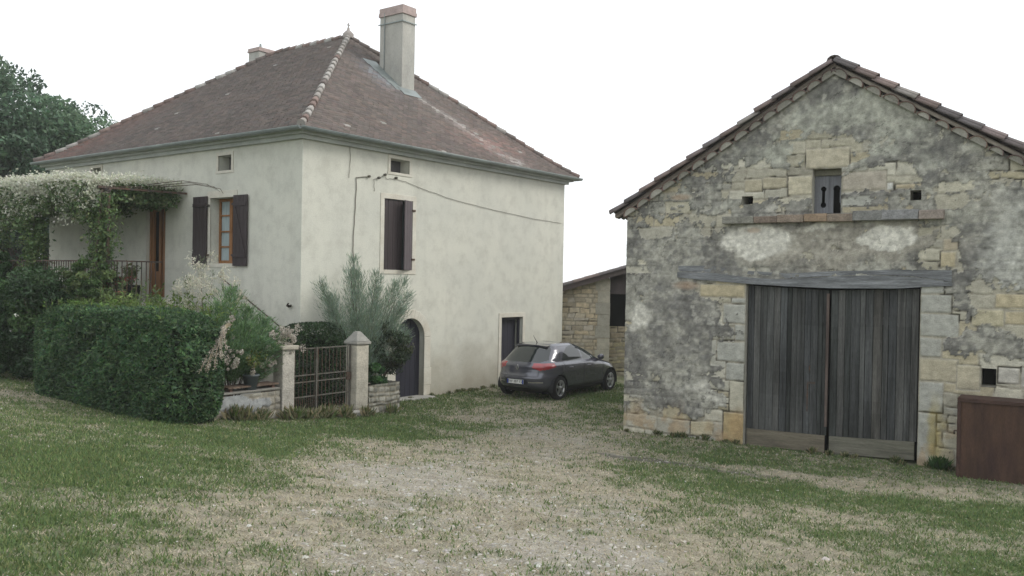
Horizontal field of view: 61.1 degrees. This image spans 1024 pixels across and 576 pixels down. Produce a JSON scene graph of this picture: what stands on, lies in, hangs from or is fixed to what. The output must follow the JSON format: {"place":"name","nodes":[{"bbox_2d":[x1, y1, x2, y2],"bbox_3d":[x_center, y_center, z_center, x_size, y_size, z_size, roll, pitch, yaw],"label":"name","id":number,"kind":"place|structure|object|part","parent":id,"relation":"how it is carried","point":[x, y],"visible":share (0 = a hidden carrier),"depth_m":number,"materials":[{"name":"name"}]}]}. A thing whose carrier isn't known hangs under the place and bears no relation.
{"place":"outdoors","nodes":[
{"label":"outdoors","id":0,"kind":"place"},
{"bbox_2d":[362,321,414,375],"bbox_3d":[-3.031,1.453,20.562,1.494,1.407,0.946,1,1,0],"label":"dark shrub","id":1,"kind":"object","parent":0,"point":[398,359],"visible":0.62,"depth_m":20.47,"materials":[{"name":"green plant"}]},
{"bbox_2d":[0,371,1023,575],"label":"ground","id":2,"kind":"structure","parent":0,"point":[648,564],"depth_m":9.90,"materials":[{"name":"beige gravel"}]},
{"bbox_2d":[0,351,7,376],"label":"bramble","id":3,"kind":"object","parent":2,"relation":"on","point":[3,369],"visible":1,"depth_m":19.73,"materials":[{"name":"green plant"}]},
{"bbox_2d":[0,276,36,370],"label":"laurel bush","id":4,"kind":"object","parent":2,"relation":"on","point":[8,330],"visible":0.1,"depth_m":21.87,"materials":[{"name":"green plant"}]},
{"bbox_2d":[0,218,48,265],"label":"tree","id":5,"kind":"object","parent":2,"relation":"on","point":[14,256],"visible":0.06,"depth_m":36.55,"materials":[{"name":"green plant"}]},
{"bbox_2d":[0,265,89,379],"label":"rose bush","id":6,"kind":"object","parent":2,"relation":"on","point":[16,314],"visible":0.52,"depth_m":19.61,"materials":[{"name":"green plant"}]},
{"bbox_2d":[0,55,117,264],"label":"walnut tree","id":7,"kind":"object","parent":2,"relation":"on","point":[28,133],"visible":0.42,"depth_m":38.12,"materials":[{"name":"green plant"}]},
{"bbox_2d":[98,293,145,305],"bbox_3d":[-8.335,0.769,19.019,1.620,1.324,1.069,1,1,0],"label":"mock orange","id":8,"kind":"object","parent":2,"relation":"on","point":[102,298],"visible":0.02,"depth_m":18.76,"materials":[{"name":"green plant"}]},
{"bbox_2d":[32,302,225,423],"bbox_3d":[-7.284,1.383,16.263,5.125,2.190,1.529,1,1,37],"label":"clipped hedge","id":9,"kind":"object","parent":2,"relation":"on","point":[144,365],"visible":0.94,"depth_m":15.05,"materials":[{"name":"green plant"}]},
{"bbox_2d":[42,297,185,324],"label":"hedge shoots","id":10,"kind":"object","parent":9,"relation":"on","point":[85,301],"visible":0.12,"depth_m":16.43,"materials":[{"name":"green plant"}]},
{"bbox_2d":[104,291,239,339],"bbox_3d":[-6.812,0.581,17.032,3.875,1.085,1.260,2,1,44],"label":"leafy shrub","id":11,"kind":"object","parent":9,"relation":"on","point":[159,301],"visible":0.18,"depth_m":16.53,"materials":[{"name":"green plant"}]},
{"bbox_2d":[197,323,231,373],"bbox_3d":[-5.032,1.066,15.188,0.381,0.846,1.219,1,1,10],"label":"dried plume","id":12,"kind":"object","parent":9,"relation":"attached to","point":[220,339],"visible":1,"depth_m":14.94,"materials":[{"name":"beige plant"}]},
{"bbox_2d":[0,260,279,395],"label":"terrace","id":13,"kind":"structure","parent":2,"relation":"on","point":[141,299],"depth_m":20.59,"materials":[{"name":"metal"}]},
{"bbox_2d":[0,252,16,277],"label":"leafy mass","id":14,"kind":"object","parent":13,"relation":"on","point":[6,266],"visible":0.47,"depth_m":23.24,"materials":[{"name":"green plant"}]},
{"bbox_2d":[13,262,60,279],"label":"ivy clump","id":15,"kind":"object","parent":13,"relation":"attached to","point":[35,265],"visible":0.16,"depth_m":21.81,"materials":[{"name":"green plant"}]},
{"bbox_2d":[58,258,117,302],"bbox_3d":[-9.772,0.062,19.982,1.205,1.561,0.942,1,1,37],"label":"climbing rose","id":16,"kind":"object","parent":13,"relation":"on","point":[79,281],"visible":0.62,"depth_m":19.79,"materials":[{"name":"green plant"}]},
{"bbox_2d":[33,185,186,262],"bbox_3d":[-12.199,-1.143,23.666,8.350,2.765,2.331,1,1,37],"label":"pergola","id":17,"kind":"object","parent":13,"relation":"on","point":[107,188],"visible":0.32,"depth_m":20.62,"materials":[{"name":"metal"}]},
{"bbox_2d":[0,166,222,293],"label":"flowering vine","id":18,"kind":"object","parent":17,"relation":"on","point":[31,199],"visible":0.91,"depth_m":21.47,"materials":[{"name":"green plant"}]},
{"bbox_2d":[104,275,138,295],"bbox_3d":[-9.214,0.005,20.389,0.750,0.649,0.615,1,1,37],"label":"geranium pot","id":19,"kind":"object","parent":13,"relation":"on","point":[119,279],"visible":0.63,"depth_m":20.36,"materials":[{"name":"ceramic"}]},
{"bbox_2d":[120,262,140,298],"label":"plant","id":20,"kind":"object","parent":13,"relation":"on","point":[129,275],"visible":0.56,"depth_m":22.81,"materials":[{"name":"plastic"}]},
{"bbox_2d":[96,274,207,312],"bbox_3d":[-7.876,0.911,18.689,3.612,2.446,1.298,1,1,27],"label":"tall perennial","id":21,"kind":"object","parent":2,"relation":"on","point":[139,295],"visible":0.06,"depth_m":18.59,"materials":[{"name":"green plant"}]},
{"bbox_2d":[165,250,248,315],"bbox_3d":[-6.086,0.813,17.403,0.972,3.135,1.828,2,1,42],"label":"cream flowered shrub","id":22,"kind":"object","parent":2,"relation":"on","point":[192,285],"visible":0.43,"depth_m":17.18,"materials":[{"name":"beige plant"}]},
{"bbox_2d":[220,402,246,420],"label":"grass tuft","id":23,"kind":"object","parent":2,"relation":"on","point":[230,415],"visible":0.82,"depth_m":15.94,"materials":[{"name":"green plant"}]},
{"bbox_2d":[231,413,242,420],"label":"grass tuft","id":24,"kind":"object","parent":2,"relation":"on","point":[238,417],"visible":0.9,"depth_m":15.91,"materials":[{"name":"green plant"}]},
{"bbox_2d":[230,403,253,420],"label":"grass tuft","id":25,"kind":"object","parent":2,"relation":"on","point":[248,412],"visible":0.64,"depth_m":16.10,"materials":[{"name":"green plant"}]},
{"bbox_2d":[214,386,279,418],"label":"wall","id":26,"kind":"structure","parent":2,"relation":"on","point":[270,400],"depth_m":16.57,"materials":[{"name":"grey stone"}]},
{"bbox_2d":[223,369,278,396],"bbox_3d":[-5.095,1.789,16.713,0.420,0.990,1.150,1,1,37],"label":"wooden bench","id":27,"kind":"object","parent":26,"relation":"on","point":[228,388],"visible":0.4,"depth_m":16.53,"materials":[{"name":"brown wood"}]},
{"bbox_2d":[242,348,267,389],"bbox_3d":[-4.939,1.521,16.571,0.583,0.864,0.696,1,1,-36],"label":"flower pot","id":28,"kind":"object","parent":26,"relation":"on","point":[251,381],"visible":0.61,"depth_m":16.54,"materials":[{"name":"grey ceramic"}]},
{"bbox_2d":[244,414,255,420],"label":"grass tuft","id":29,"kind":"object","parent":2,"relation":"on","point":[251,417],"visible":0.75,"depth_m":16.16,"materials":[{"name":"green plant"}]},
{"bbox_2d":[203,283,305,395],"bbox_3d":[-5.188,1.143,16.788,1.502,2.528,2.321,1,1,23],"label":"tamarisk bush","id":30,"kind":"object","parent":2,"relation":"on","point":[253,332],"visible":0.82,"depth_m":16.68,"materials":[{"name":"green plant"}]},
{"bbox_2d":[252,412,266,420],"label":"grass tuft","id":31,"kind":"object","parent":2,"relation":"on","point":[258,416],"visible":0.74,"depth_m":16.35,"materials":[{"name":"green plant"}]},
{"bbox_2d":[252,407,273,420],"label":"grass tuft","id":32,"kind":"object","parent":2,"relation":"on","point":[264,412],"visible":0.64,"depth_m":16.54,"materials":[{"name":"green plant"}]},
{"bbox_2d":[273,345,298,410],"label":"gate pillar","id":33,"kind":"structure","parent":2,"relation":"on","point":[283,375],"depth_m":17.15,"materials":[{"name":"stone"}]},
{"bbox_2d":[294,344,350,410],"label":"garden gate","id":34,"kind":"structure","parent":33,"relation":"attached to","point":[316,369],"depth_m":18.05,"materials":[{"name":"metal"}]},
{"bbox_2d":[275,407,296,419],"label":"grass tuft","id":35,"kind":"object","parent":2,"relation":"on","point":[283,415],"visible":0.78,"depth_m":16.87,"materials":[{"name":"green plant"}]},
{"bbox_2d":[279,403,308,419],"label":"grass tuft","id":36,"kind":"object","parent":2,"relation":"on","point":[299,413],"visible":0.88,"depth_m":16.86,"materials":[{"name":"green plant"}]},
{"bbox_2d":[30,4,582,403],"bbox_3d":[-6.359,-2.637,27.198,12.725,11.400,11.985,1,1,37],"label":"farmhouse","id":37,"kind":"object","parent":2,"relation":"on","point":[313,160],"visible":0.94,"depth_m":23.14,"materials":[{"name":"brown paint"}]},
{"bbox_2d":[152,209,165,296],"bbox_3d":[-9.410,-0.966,23.248,0.760,2.400,0.050,1,1,37],"label":"front door","id":38,"kind":"structure","parent":37,"relation":"in","point":[162,215],"depth_m":23.24,"materials":[{"name":"brown wood"}]},
{"bbox_2d":[219,198,232,262],"bbox_3d":[-6.967,-1.414,21.573,0.980,1.620,0.060,1,1,37],"label":"window frame","id":39,"kind":"structure","parent":37,"relation":"in","point":[225,207],"depth_m":21.72,"materials":[{"name":"brown wood"}]},
{"bbox_2d":[395,319,419,396],"bbox_3d":[-2.789,1.819,22.566,0.040,2.080,1.052,1,1,37],"label":"arched door","id":40,"kind":"structure","parent":37,"relation":"in","point":[409,379],"depth_m":22.74,"materials":[{"name":"paint"}]},
{"bbox_2d":[501,317,519,361],"bbox_3d":[-0.154,1.877,26.070,0.150,2.020,1.050,1,1,37],"label":"cellar door","id":41,"kind":"structure","parent":37,"relation":"in","point":[508,323],"depth_m":26.20,"materials":[{"name":"paint"}]},
{"bbox_2d":[279,321,347,408],"bbox_3d":[-4.381,1.735,19.146,0.784,2.013,1.786,2,1,37],"label":"clipped hedge","id":42,"kind":"object","parent":2,"relation":"on","point":[315,339],"visible":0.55,"depth_m":18.99,"materials":[{"name":"green plant"}]},
{"bbox_2d":[305,406,323,419],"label":"grass tuft","id":43,"kind":"object","parent":2,"relation":"on","point":[314,413],"visible":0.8,"depth_m":17.13,"materials":[{"name":"green plant"}]},
{"bbox_2d":[317,405,335,418],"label":"grass tuft","id":44,"kind":"object","parent":2,"relation":"on","point":[326,413],"visible":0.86,"depth_m":17.26,"materials":[{"name":"green plant"}]},
{"bbox_2d":[317,403,337,416],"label":"grass tuft","id":45,"kind":"object","parent":2,"relation":"on","point":[331,407],"visible":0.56,"depth_m":17.47,"materials":[{"name":"green plant"}]},
{"bbox_2d":[313,408,361,417],"bbox_3d":[-3.915,2.732,18.044,0.738,0.290,1.674,1,1,37],"label":"gate step","id":46,"kind":"object","parent":2,"relation":"on","point":[357,412],"visible":0.02,"depth_m":18.38,"materials":[{"name":"grey stone"}]},
{"bbox_2d":[333,401,354,417],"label":"grass tuft","id":47,"kind":"object","parent":2,"relation":"on","point":[347,410],"visible":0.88,"depth_m":17.73,"materials":[{"name":"green plant"}]},
{"bbox_2d":[344,331,370,410],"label":"gate pillar","id":48,"kind":"structure","parent":2,"relation":"on","point":[359,341],"depth_m":18.69,"materials":[{"name":"stone"}]},
{"bbox_2d":[312,252,415,375],"bbox_3d":[-3.329,0.770,20.227,0.990,3.270,3.326,1,1,35],"label":"feathery tamarisk","id":49,"kind":"object","parent":2,"relation":"on","point":[357,317],"visible":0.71,"depth_m":20.09,"materials":[{"name":"green plant"}]},
{"bbox_2d":[359,405,376,417],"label":"grass tuft","id":50,"kind":"object","parent":2,"relation":"on","point":[365,411],"visible":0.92,"depth_m":18.33,"materials":[{"name":"green plant"}]},
{"bbox_2d":[368,380,399,412],"bbox_3d":[-3.096,2.686,19.503,0.752,1.144,0.995,1,1,37],"label":"stone planter","id":51,"kind":"object","parent":2,"relation":"on","point":[380,395],"visible":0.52,"depth_m":19.26,"materials":[{"name":"stone"}]},
{"bbox_2d":[368,362,387,384],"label":"planter shrub","id":52,"kind":"object","parent":51,"relation":"in","point":[375,367],"visible":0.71,"depth_m":19.33,"materials":[{"name":"green plant"}]},
{"bbox_2d":[382,402,401,412],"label":"grass tuft","id":53,"kind":"object","parent":2,"relation":"on","point":[393,408],"visible":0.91,"depth_m":19.23,"materials":[{"name":"green plant"}]},
{"bbox_2d":[0,404,1022,575],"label":"pebbles","id":54,"kind":"object","parent":2,"relation":"on","point":[420,561],"visible":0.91,"depth_m":8.47,"materials":[{"name":"beige gravel"}]},
{"bbox_2d":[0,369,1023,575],"bbox_3d":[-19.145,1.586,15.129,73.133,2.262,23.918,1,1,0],"label":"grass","id":55,"kind":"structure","parent":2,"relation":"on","point":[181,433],"depth_m":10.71,"materials":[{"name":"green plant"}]},
{"bbox_2d":[498,335,616,399],"bbox_3d":[1.358,2.098,24.409,2.040,1.666,4.323,1,1,36],"label":"parked car","id":56,"kind":"object","parent":2,"relation":"on","point":[556,370],"visible":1,"depth_m":23.05,"materials":[{"name":"grey paint"}]},
{"bbox_3d":[0.405,1.731,23.084,1.362,0.408,0.651,1,1,36],"label":"rear window","id":57,"kind":"part","parent":56,"relation":"part of","materials":[{"name":"grey glass"}]},
{"bbox_3d":[1.528,1.747,23.466,0.264,0.408,1.004,1,1,36],"label":"rear side window","id":58,"kind":"part","parent":56,"relation":"part of","materials":[{"name":"grey glass"}]},
{"bbox_3d":[2.076,1.765,24.239,0.286,0.408,0.910,1,1,36],"label":"front side window","id":59,"kind":"part","parent":56,"relation":"part of","materials":[{"name":"grey glass"}]},
{"bbox_2d":[562,265,625,374],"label":"stone shed","id":60,"kind":"structure","parent":2,"relation":"on","point":[593,313],"depth_m":28.69,"materials":[{"name":"stone"}]},
{"bbox_2d":[652,429,662,434],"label":"grass tuft","id":61,"kind":"object","parent":2,"relation":"on","point":[655,432],"visible":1,"depth_m":17.94,"materials":[{"name":"green plant"}]},
{"bbox_2d":[667,431,677,437],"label":"grass tuft","id":62,"kind":"object","parent":2,"relation":"on","point":[673,434],"visible":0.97,"depth_m":17.72,"materials":[{"name":"green plant"}]},
{"bbox_2d":[676,431,686,437],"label":"grass tuft","id":63,"kind":"object","parent":2,"relation":"on","point":[680,434],"visible":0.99,"depth_m":17.65,"materials":[{"name":"green plant"}]},
{"bbox_2d":[700,433,711,439],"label":"grass tuft","id":64,"kind":"object","parent":2,"relation":"on","point":[704,437],"visible":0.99,"depth_m":17.34,"materials":[{"name":"green plant"}]},
{"bbox_2d":[731,439,739,444],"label":"grass tuft","id":65,"kind":"object","parent":2,"relation":"on","point":[736,441],"visible":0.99,"depth_m":17.02,"materials":[{"name":"green plant"}]},
{"bbox_2d":[805,446,817,453],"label":"grass tuft","id":66,"kind":"object","parent":2,"relation":"on","point":[812,450],"visible":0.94,"depth_m":16.20,"materials":[{"name":"green plant"}]},
{"bbox_2d":[609,55,1023,469],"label":"stone barn","id":67,"kind":"structure","parent":2,"relation":"on","point":[827,254],"depth_m":16.20,"materials":[{"name":"grey stone"}]},
{"bbox_2d":[746,286,829,452],"bbox_3d":[5.300,1.538,16.713,1.530,3.140,0.127,1,1,33],"label":"door leaf","id":68,"kind":"structure","parent":67,"relation":"in","point":[770,351],"depth_m":16.69,"materials":[{"name":"grey wood"}]},
{"bbox_2d":[829,289,919,459],"bbox_3d":[6.614,1.561,15.894,1.495,3.120,0.090,1,1,33],"label":"door leaf","id":69,"kind":"structure","parent":67,"relation":"in","point":[848,331],"depth_m":15.85,"materials":[{"name":"grey wood"}]},
{"bbox_2d":[825,449,833,455],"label":"grass tuft","id":70,"kind":"object","parent":2,"relation":"on","point":[829,452],"visible":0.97,"depth_m":16.08,"materials":[{"name":"green plant"}]},
{"bbox_2d":[840,450,848,457],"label":"grass tuft","id":71,"kind":"object","parent":2,"relation":"on","point":[844,454],"visible":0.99,"depth_m":15.92,"materials":[{"name":"green plant"}]},
{"bbox_2d":[889,454,903,462],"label":"grass tuft","id":72,"kind":"object","parent":2,"relation":"on","point":[894,459],"visible":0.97,"depth_m":15.53,"materials":[{"name":"green plant"}]},
{"bbox_2d":[927,454,955,469],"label":"weed tuft","id":73,"kind":"object","parent":2,"relation":"on","point":[938,463],"visible":0.98,"depth_m":15.03,"materials":[{"name":"green plant"}]},
{"bbox_2d":[953,394,1023,484],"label":"rusty tank","id":74,"kind":"object","parent":2,"relation":"on","point":[990,438],"visible":0.94,"depth_m":14.23,"materials":[{"name":"metal"}]},
{"bbox_2d":[0,0,1023,282],"label":"sky","id":75,"kind":"structure","parent":0,"point":[618,94],"materials":[{"name":"white"}]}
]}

